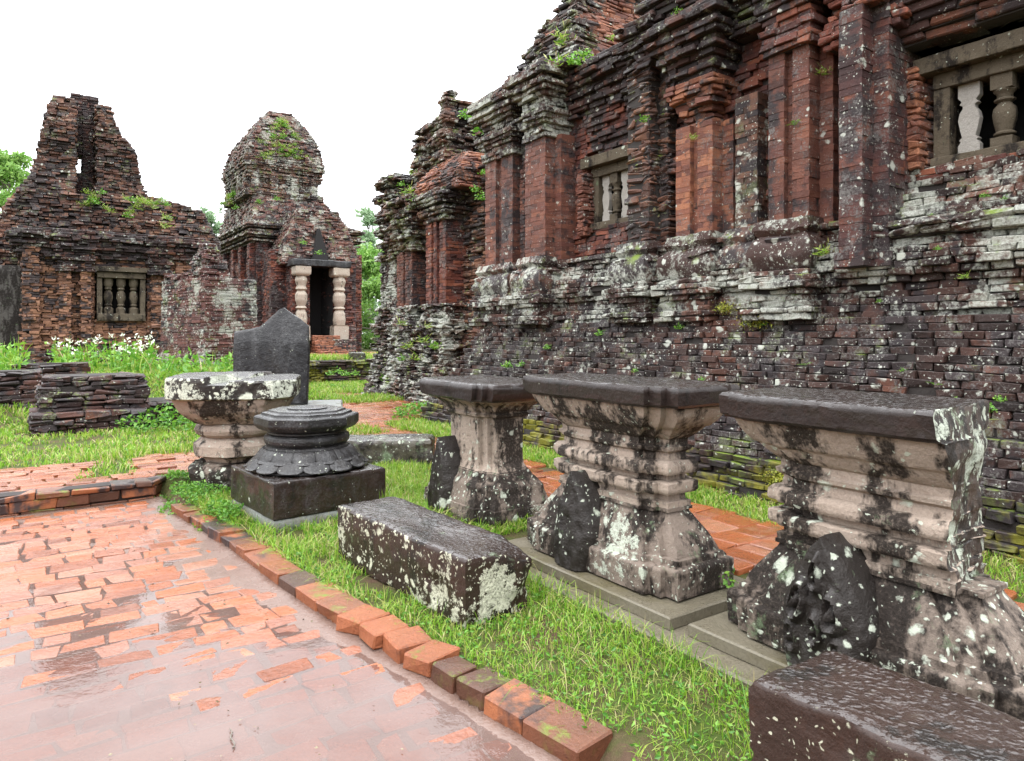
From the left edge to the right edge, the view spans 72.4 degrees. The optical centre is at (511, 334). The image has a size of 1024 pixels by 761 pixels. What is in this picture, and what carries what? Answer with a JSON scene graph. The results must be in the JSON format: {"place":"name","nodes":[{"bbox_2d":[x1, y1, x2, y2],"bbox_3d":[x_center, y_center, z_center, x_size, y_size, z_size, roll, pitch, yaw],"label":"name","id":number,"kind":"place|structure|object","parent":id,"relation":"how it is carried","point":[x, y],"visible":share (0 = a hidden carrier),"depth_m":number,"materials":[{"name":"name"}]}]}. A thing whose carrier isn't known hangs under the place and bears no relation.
{"place":"outdoors","nodes":[
{"label":"outdoors","id":0,"kind":"place"},
{"bbox_2d":[233,308,309,404],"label":"stone slab","id":1,"kind":"structure","parent":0,"point":[278,342],"depth_m":8.91,"materials":[{"name":"grey stone"}]},
{"bbox_2d":[0,496,561,760],"bbox_3d":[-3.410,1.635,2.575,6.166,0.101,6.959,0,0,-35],"label":"path","id":2,"kind":"structure","parent":0,"point":[74,672],"depth_m":3.35,"materials":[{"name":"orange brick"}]},
{"bbox_2d":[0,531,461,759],"bbox_3d":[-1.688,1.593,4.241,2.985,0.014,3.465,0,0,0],"label":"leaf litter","id":3,"kind":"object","parent":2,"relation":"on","point":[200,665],"visible":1,"depth_m":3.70,"materials":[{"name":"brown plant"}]},
{"bbox_2d":[383,626,431,663],"bbox_3d":[-0.522,1.562,3.516,0.211,0.099,0.202,0,0,-32],"label":"loose brick","id":4,"kind":"object","parent":2,"relation":"on","point":[397,644],"visible":0.8,"depth_m":3.48,"materials":[{"name":"orange brick"}]},
{"bbox_2d":[403,640,459,677],"bbox_3d":[-0.385,1.555,3.362,0.204,0.090,0.205,0,0,40],"label":"loose brick","id":5,"kind":"object","parent":2,"relation":"on","point":[422,659],"visible":0.88,"depth_m":3.32,"materials":[{"name":"orange brick"}]},
{"bbox_2d":[0,0,561,333],"label":"sky","id":6,"kind":"structure","parent":0,"point":[183,81],"materials":[{"name":"white"}]},
{"bbox_2d":[0,342,1023,760],"bbox_3d":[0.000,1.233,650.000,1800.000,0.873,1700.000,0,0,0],"label":"ground","id":7,"kind":"structure","parent":0,"point":[618,746],"depth_m":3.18,"materials":[{"name":"green plant"}]},
{"bbox_2d":[0,339,31,369],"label":"weeds","id":8,"kind":"object","parent":7,"relation":"on","point":[10,357],"visible":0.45,"depth_m":13.27,"materials":[{"name":"green plant"}]},
{"bbox_2d":[0,148,32,212],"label":"tree","id":9,"kind":"object","parent":7,"relation":"on","point":[12,172],"visible":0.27,"depth_m":39.45,"materials":[{"name":"green plant"}]},
{"bbox_2d":[0,362,90,408],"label":"wall","id":10,"kind":"structure","parent":7,"relation":"on","point":[18,385],"depth_m":11.86,"materials":[{"name":"stone"}]},
{"bbox_2d":[0,475,166,516],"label":"step kerb","id":11,"kind":"structure","parent":7,"relation":"on","point":[23,502],"depth_m":6.48,"materials":[{"name":"brick"}]},
{"bbox_2d":[44,339,158,371],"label":"flower leaves","id":12,"kind":"object","parent":7,"relation":"on","point":[151,350],"visible":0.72,"depth_m":15.04,"materials":[{"name":"green plant"}]},
{"bbox_2d":[53,332,157,372],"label":"wildflowers","id":13,"kind":"object","parent":7,"relation":"on","point":[111,359],"visible":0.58,"depth_m":15.07,"materials":[{"name":"green plant"}]},
{"bbox_2d":[47,332,159,356],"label":"white flower heads","id":14,"kind":"object","parent":13,"relation":"attached to","point":[122,334],"visible":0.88,"depth_m":15.35,"materials":[{"name":"white plant"}]},
{"bbox_2d":[27,371,188,436],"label":"wall","id":15,"kind":"structure","parent":7,"relation":"on","point":[76,403],"depth_m":10.48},
{"bbox_2d":[0,93,220,362],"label":"split ruin","id":16,"kind":"object","parent":7,"relation":"on","point":[68,265],"visible":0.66,"depth_m":20.65,"materials":[{"name":"orange brick"}]},
{"bbox_2d":[87,197,104,203],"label":"wall plant","id":17,"kind":"object","parent":16,"relation":"attached to","point":[94,201],"depth_m":21.57,"materials":[{"name":"green plant"}]},
{"bbox_2d":[91,266,149,320],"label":"window","id":18,"kind":"structure","parent":16,"relation":"in","point":[119,291],"depth_m":20.34,"materials":[{"name":"beige stone"}]},
{"bbox_2d":[125,204,135,214],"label":"wall plant","id":19,"kind":"object","parent":16,"relation":"attached to","point":[131,211],"depth_m":21.59,"materials":[{"name":"green plant"}]},
{"bbox_2d":[129,198,144,209],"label":"wall plant","id":20,"kind":"object","parent":16,"relation":"attached to","point":[136,205],"depth_m":21.55,"materials":[{"name":"green plant"}]},
{"bbox_2d":[159,221,174,229],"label":"wall plant","id":21,"kind":"object","parent":16,"relation":"attached to","point":[163,226],"depth_m":21.62,"materials":[{"name":"green plant"}]},
{"bbox_2d":[109,402,195,434],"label":"weeds","id":22,"kind":"object","parent":7,"relation":"on","point":[163,416],"visible":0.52,"depth_m":10.51,"materials":[{"name":"green plant"}]},
{"bbox_2d":[154,468,190,501],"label":"weeds","id":23,"kind":"object","parent":7,"relation":"on","point":[177,472],"visible":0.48,"depth_m":6.93,"materials":[{"name":"green plant"}]},
{"bbox_2d":[153,346,232,385],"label":"flower leaves","id":24,"kind":"object","parent":7,"relation":"on","point":[186,361],"visible":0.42,"depth_m":14.77,"materials":[{"name":"green plant"}]},
{"bbox_2d":[155,479,230,514],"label":"weeds","id":25,"kind":"object","parent":7,"relation":"on","point":[189,488],"visible":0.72,"depth_m":6.41,"materials":[{"name":"green plant"}]},
{"bbox_2d":[155,351,232,377],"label":"weeds","id":26,"kind":"object","parent":7,"relation":"on","point":[211,369],"visible":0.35,"depth_m":14.90,"materials":[{"name":"green plant"}]},
{"bbox_2d":[158,243,257,366],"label":"broken wall","id":27,"kind":"structure","parent":7,"relation":"on","point":[208,303],"depth_m":17.39,"materials":[{"name":"red brick"}]},
{"bbox_2d":[197,206,222,235],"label":"tree","id":28,"kind":"object","parent":7,"relation":"on","point":[211,217],"visible":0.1,"depth_m":59.97,"materials":[{"name":"green plant"}]},
{"bbox_2d":[188,457,246,493],"bbox_3d":[-2.758,1.397,7.072,0.908,0.378,0.919,0,0,0],"label":"rough rock","id":29,"kind":"object","parent":7,"relation":"on","point":[201,469],"visible":0.25,"depth_m":6.68,"materials":[{"name":"stone"}]},
{"bbox_2d":[164,371,300,462],"bbox_3d":[-2.767,0.819,7.051,1.193,0.849,1.190,0,0,-14],"label":"offering pedestal","id":30,"kind":"object","parent":29,"relation":"on","point":[221,410],"visible":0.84,"depth_m":6.64,"materials":[{"name":"white stone"}]},
{"bbox_2d":[192,497,244,530],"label":"weeds","id":31,"kind":"object","parent":7,"relation":"on","point":[225,513],"visible":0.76,"depth_m":5.80,"materials":[{"name":"green plant"}]},
{"bbox_2d":[0,361,447,480],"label":"grass","id":32,"kind":"structure","parent":7,"relation":"on","point":[113,453],"depth_m":9.17,"materials":[{"name":"green plant"}]},
{"bbox_2d":[232,500,337,533],"bbox_3d":[-1.781,1.533,6.081,0.972,0.178,0.974,0,0,-40],"label":"concrete footing","id":33,"kind":"object","parent":7,"relation":"on","point":[291,521],"visible":0.22,"depth_m":5.59,"materials":[{"name":"grey concrete"}]},
{"bbox_2d":[231,462,385,520],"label":"square plinth","id":34,"kind":"structure","parent":33,"relation":"on","point":[275,498],"depth_m":5.68,"materials":[{"name":"stone"}]},
{"bbox_2d":[243,405,368,475],"bbox_3d":[-1.780,0.884,6.080,1.038,0.514,1.058,0,0,0],"label":"lotus pedestal","id":35,"kind":"object","parent":34,"relation":"on","point":[305,440],"visible":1,"depth_m":5.76,"materials":[{"name":"stone"}]},
{"bbox_2d":[218,110,365,353],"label":"brick tower","id":36,"kind":"structure","parent":7,"relation":"on","point":[320,295],"depth_m":30.85,"materials":[{"name":"brick"}]},
{"bbox_2d":[235,264,238,278],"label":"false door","id":37,"kind":"structure","parent":36,"relation":"in","point":[236,269],"depth_m":32.73,"materials":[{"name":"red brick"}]},
{"bbox_2d":[308,268,332,333],"bbox_3d":[-8.472,-1.450,30.234,1.598,2.900,1.715,0,0,0],"label":"doorway","id":38,"kind":"structure","parent":36,"relation":"in","point":[318,285],"depth_m":30.87,"materials":[{"name":"black"}]},
{"bbox_2d":[289,400,342,406],"bbox_3d":[-2.933,1.251,9.050,1.446,0.703,1.005,0,0,-14],"label":"slab footing","id":39,"kind":"object","parent":7,"relation":"on","point":[328,402],"visible":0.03,"depth_m":9.27,"materials":[{"name":"grey stone"}]},
{"bbox_2d":[309,359,372,382],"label":"retaining wall","id":40,"kind":"structure","parent":7,"relation":"on","point":[318,370],"depth_m":20.49,"materials":[{"name":"brick"}]},
{"bbox_2d":[348,352,365,359],"bbox_3d":[-4.728,0.655,21.301,0.463,0.258,0.379,0,0,-29],"label":"stone","id":41,"kind":"object","parent":40,"relation":"on","point":[354,355],"visible":0.86,"depth_m":21.15,"materials":[{"name":"grey stone"}]},
{"bbox_2d":[310,352,377,359],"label":"terrace","id":42,"kind":"structure","parent":7,"relation":"on","point":[340,353],"depth_m":27.91,"materials":[{"name":"orange brick"}]},
{"bbox_2d":[310,350,376,359],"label":"grass","id":43,"kind":"structure","parent":42,"relation":"on","point":[329,356],"depth_m":21.14,"materials":[{"name":"green plant"}]},
{"bbox_2d":[354,206,377,311],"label":"tree","id":44,"kind":"object","parent":7,"relation":"on","point":[368,220],"visible":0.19,"depth_m":61.49,"materials":[{"name":"green plant"}]},
{"bbox_2d":[356,242,377,333],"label":"tree","id":45,"kind":"object","parent":7,"relation":"on","point":[376,306],"visible":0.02,"depth_m":49.28,"materials":[{"name":"green plant"}]},
{"bbox_2d":[356,240,383,338],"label":"tree","id":46,"kind":"object","parent":7,"relation":"on","point":[370,267],"visible":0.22,"depth_m":42.61,"materials":[{"name":"green plant"}]},
{"bbox_2d":[360,273,381,348],"bbox_3d":[-7.170,-0.884,37.875,6.117,4.968,5.240,0,0,0],"label":"tree","id":47,"kind":"object","parent":7,"relation":"on","point":[371,287],"visible":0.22,"depth_m":37.72,"materials":[{"name":"green plant"}]},
{"bbox_2d":[371,223,382,305],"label":"tree","id":48,"kind":"object","parent":7,"relation":"on","point":[377,228],"visible":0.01,"depth_m":57.63,"materials":[{"name":"green plant"}]},
{"bbox_2d":[359,614,408,649],"bbox_3d":[-0.669,1.558,3.654,0.223,0.090,0.208,0,0,-37],"label":"loose brick","id":49,"kind":"object","parent":7,"relation":"on","point":[371,633],"visible":0.82,"depth_m":3.62,"materials":[{"name":"orange brick"}]},
{"bbox_2d":[347,434,434,466],"bbox_3d":[-1.620,1.359,7.998,1.460,0.402,0.524,0,0,-3],"label":"mossy block","id":50,"kind":"object","parent":7,"relation":"on","point":[390,448],"depth_m":7.78,"materials":[{"name":"grey stone"}]},
{"bbox_2d":[171,503,612,760],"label":"kerb","id":51,"kind":"structure","parent":7,"relation":"on","point":[525,715],"depth_m":3.08,"materials":[{"name":"brick"}]},
{"bbox_2d":[336,604,389,635],"bbox_3d":[-0.808,1.556,3.795,0.207,0.095,0.221,0,0,38],"label":"loose brick","id":52,"kind":"object","parent":51,"relation":"on","point":[350,621],"visible":0.76,"depth_m":3.76,"materials":[{"name":"orange brick"}]},
{"bbox_2d":[361,90,485,402],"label":"ruined gate","id":53,"kind":"structure","parent":7,"relation":"on","point":[431,258],"depth_m":15.17,"materials":[{"name":"brown brick"}]},
{"bbox_2d":[396,315,407,325],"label":"wall plant","id":54,"kind":"object","parent":53,"relation":"attached to","point":[401,321],"depth_m":15.21,"materials":[{"name":"green plant"}]},
{"bbox_2d":[397,339,412,348],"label":"wall plant","id":55,"kind":"object","parent":53,"relation":"attached to","point":[409,345],"depth_m":14.99,"materials":[{"name":"green plant"}]},
{"bbox_2d":[399,182,413,196],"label":"wall plant","id":56,"kind":"object","parent":53,"relation":"attached to","point":[410,187],"depth_m":15.19,"materials":[{"name":"green plant"}]},
{"bbox_2d":[406,351,424,360],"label":"wall plant","id":57,"kind":"object","parent":53,"relation":"attached to","point":[415,356],"depth_m":14.57,"materials":[{"name":"green plant"}]},
{"bbox_2d":[424,339,442,349],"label":"wall plant","id":58,"kind":"object","parent":53,"relation":"attached to","point":[432,345],"depth_m":13.60,"materials":[{"name":"green plant"}]},
{"bbox_2d":[457,108,471,119],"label":"wall plant","id":59,"kind":"object","parent":53,"relation":"attached to","point":[466,116],"depth_m":13.55,"materials":[{"name":"green plant"}]},
{"bbox_2d":[469,184,481,192],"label":"wall plant","id":60,"kind":"object","parent":53,"relation":"attached to","point":[476,189],"depth_m":13.30,"materials":[{"name":"green plant"}]},
{"bbox_2d":[474,190,484,199],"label":"wall plant","id":61,"kind":"object","parent":53,"relation":"attached to","point":[482,192],"depth_m":13.16,"materials":[{"name":"green plant"}]},
{"bbox_2d":[338,497,531,629],"bbox_3d":[-0.545,1.366,4.369,0.465,0.394,1.545,0,0,-39],"label":"fallen block","id":62,"kind":"object","parent":7,"relation":"on","point":[461,569],"depth_m":4.00,"materials":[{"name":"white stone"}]},
{"bbox_2d":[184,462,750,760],"bbox_3d":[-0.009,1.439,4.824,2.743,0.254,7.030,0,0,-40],"label":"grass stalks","id":63,"kind":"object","parent":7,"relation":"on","point":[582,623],"depth_m":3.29,"materials":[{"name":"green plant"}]},
{"bbox_2d":[190,469,752,760],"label":"clover","id":64,"kind":"object","parent":7,"relation":"on","point":[666,735],"visible":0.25,"depth_m":3.18,"materials":[{"name":"green plant"}]},
{"bbox_2d":[419,375,547,529],"bbox_3d":[-0.233,0.939,5.893,0.825,1.127,1.200,0,0,-35],"label":"stone pedestal","id":65,"kind":"object","parent":7,"relation":"on","point":[478,465],"visible":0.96,"depth_m":5.58,"materials":[{"name":"stone"}]},
{"bbox_2d":[527,566,769,690],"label":"concrete plinth","id":66,"kind":"structure","parent":7,"relation":"on","point":[751,671],"depth_m":3.42,"materials":[{"name":"grey concrete"}]},
{"bbox_2d":[508,537,745,629],"bbox_3d":[0.670,1.446,4.352,0.793,0.063,1.561,0,0,-35],"label":"concrete step","id":67,"kind":"object","parent":66,"relation":"on","point":[667,612],"visible":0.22,"depth_m":3.78,"materials":[{"name":"grey concrete"}]},
{"bbox_2d":[522,373,739,600],"bbox_3d":[0.657,0.845,4.345,0.708,1.143,1.408,0,0,-35],"label":"stone pedestal","id":68,"kind":"object","parent":67,"relation":"on","point":[616,506],"visible":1,"depth_m":3.99,"materials":[{"name":"stone"}]},
{"bbox_2d":[720,568,738,587],"bbox_3d":[1.198,1.345,3.897,0.173,0.109,0.159,9,-1,-41],"label":"weed","id":69,"kind":"object","parent":67,"relation":"on","point":[725,582],"visible":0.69,"depth_m":3.87,"materials":[{"name":"green plant"}]},
{"bbox_2d":[688,611,787,672],"bbox_3d":[1.609,1.446,3.044,0.793,0.063,1.482,0,0,-35],"label":"concrete step","id":70,"kind":"object","parent":66,"relation":"on","point":[721,632],"visible":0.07,"depth_m":3.25,"materials":[{"name":"grey concrete"}]},
{"bbox_2d":[719,387,1023,720],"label":"stone pedestal","id":71,"kind":"object","parent":70,"relation":"on","point":[874,556],"visible":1,"depth_m":2.81,"materials":[{"name":"stone"}]},
{"bbox_2d":[416,0,1023,564],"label":"brick temple","id":72,"kind":"structure","parent":7,"relation":"on","point":[622,224],"depth_m":7.00,"materials":[{"name":"red brick"}]},
{"bbox_2d":[470,127,483,135],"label":"wall plant","id":73,"kind":"object","parent":72,"relation":"attached to","point":[476,130],"depth_m":11.99,"materials":[{"name":"green plant"}]},
{"bbox_2d":[500,361,512,367],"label":"wall plant","id":74,"kind":"object","parent":72,"relation":"attached to","point":[507,364],"depth_m":10.25,"materials":[{"name":"green plant"}]},
{"bbox_2d":[544,53,568,68],"bbox_3d":[0.655,-3.935,9.954,0.518,0.330,0.520,-9,-3,-5],"label":"wall plant","id":75,"kind":"object","parent":72,"relation":"attached to","point":[559,60],"depth_m":9.89,"materials":[{"name":"green plant"}]},
{"bbox_2d":[550,19,576,47],"bbox_3d":[0.748,-4.527,10.550,0.450,0.286,0.449,10,-12,-38],"label":"wall plant","id":76,"kind":"object","parent":72,"relation":"attached to","point":[563,38],"depth_m":10.51,"materials":[{"name":"green plant"}]},
{"bbox_2d":[560,50,584,66],"bbox_3d":[0.873,-3.849,9.681,0.337,0.232,0.367,14,4,35],"label":"wall plant","id":77,"kind":"object","parent":72,"relation":"attached to","point":[572,61],"depth_m":9.66,"materials":[{"name":"green plant"}]},
{"bbox_2d":[577,47,593,59],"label":"wall plant","id":78,"kind":"object","parent":72,"relation":"attached to","point":[584,54],"depth_m":9.46,"materials":[{"name":"green plant"}]},
{"bbox_2d":[580,145,627,230],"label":"window","id":79,"kind":"structure","parent":72,"relation":"in","point":[609,169],"depth_m":9.74,"materials":[{"name":"beige stone"}]},
{"bbox_2d":[639,114,649,122],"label":"wall plant","id":80,"kind":"object","parent":72,"relation":"attached to","point":[644,117],"depth_m":8.42,"materials":[{"name":"green plant"}]},
{"bbox_2d":[714,300,740,315],"bbox_3d":[2.290,-0.283,7.491,0.385,0.183,0.153,0,0,42],"label":"moss","id":81,"kind":"object","parent":72,"relation":"on","point":[727,308],"visible":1,"depth_m":7.48,"materials":[{"name":"green plant"}]},
{"bbox_2d":[734,315,776,332],"bbox_3d":[2.523,-0.140,7.124,0.247,0.262,0.588,0,0,-33],"label":"moss","id":82,"kind":"object","parent":72,"relation":"on","point":[749,323],"visible":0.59,"depth_m":7.13,"materials":[{"name":"green plant"}]},
{"bbox_2d":[758,457,783,484],"bbox_3d":[2.375,1.230,6.052,0.258,0.316,0.597,0,0,-37],"label":"moss","id":83,"kind":"object","parent":72,"relation":"on","point":[778,477],"visible":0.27,"depth_m":6.11,"materials":[{"name":"green plant"}]},
{"bbox_2d":[812,239,834,256],"bbox_3d":[2.855,-0.802,6.437,0.246,0.157,0.247,-10,-4,38],"label":"wall plant","id":84,"kind":"object","parent":72,"relation":"attached to","point":[825,250],"depth_m":6.42,"materials":[{"name":"green plant"}]},
{"bbox_2d":[815,65,832,74],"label":"wall plant","id":85,"kind":"object","parent":72,"relation":"attached to","point":[824,73],"depth_m":6.78,"materials":[{"name":"green plant"}]},
{"bbox_2d":[954,271,971,278],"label":"wall plant","id":86,"kind":"object","parent":72,"relation":"attached to","point":[963,275],"depth_m":5.59,"materials":[{"name":"green plant"}]},
{"bbox_2d":[913,27,1023,166],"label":"window","id":87,"kind":"structure","parent":72,"relation":"in","point":[978,86],"depth_m":6.03,"materials":[{"name":"beige stone"}]},
{"bbox_2d":[989,402,997,412],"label":"wall plant","id":88,"kind":"object","parent":72,"relation":"attached to","point":[992,406],"depth_m":5.04,"materials":[{"name":"green plant"}]},
{"bbox_2d":[993,394,1006,402],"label":"wall plant","id":89,"kind":"object","parent":72,"relation":"attached to","point":[999,398],"depth_m":5.05,"materials":[{"name":"green plant"}]},
{"bbox_2d":[748,651,1023,760],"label":"fallen block","id":90,"kind":"object","parent":7,"relation":"on","point":[830,706],"depth_m":2.08,"materials":[{"name":"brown stone"}]},
{"bbox_2d":[0,387,1023,610],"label":"pavement","id":91,"kind":"structure","parent":0,"point":[747,544],"depth_m":6.88,"materials":[{"name":"orange brick"}]},
{"bbox_2d":[390,400,428,418],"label":"weeds","id":92,"kind":"object","parent":91,"relation":"on","point":[413,411],"visible":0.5,"depth_m":12.13,"materials":[{"name":"green plant"}]},
{"bbox_2d":[202,364,1023,598],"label":"grass","id":93,"kind":"structure","parent":0,"point":[323,390],"depth_m":8.41,"materials":[{"name":"green plant"}]},
{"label":"puddle water","id":94,"kind":"structure","parent":0,"visible":0},
{"bbox_2d":[229,728,235,748],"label":"twig","id":95,"kind":"object","parent":94,"relation":"on","point":[231,738],"visible":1,"depth_m":2.76,"materials":[{"name":"grey plant"}]}
]}

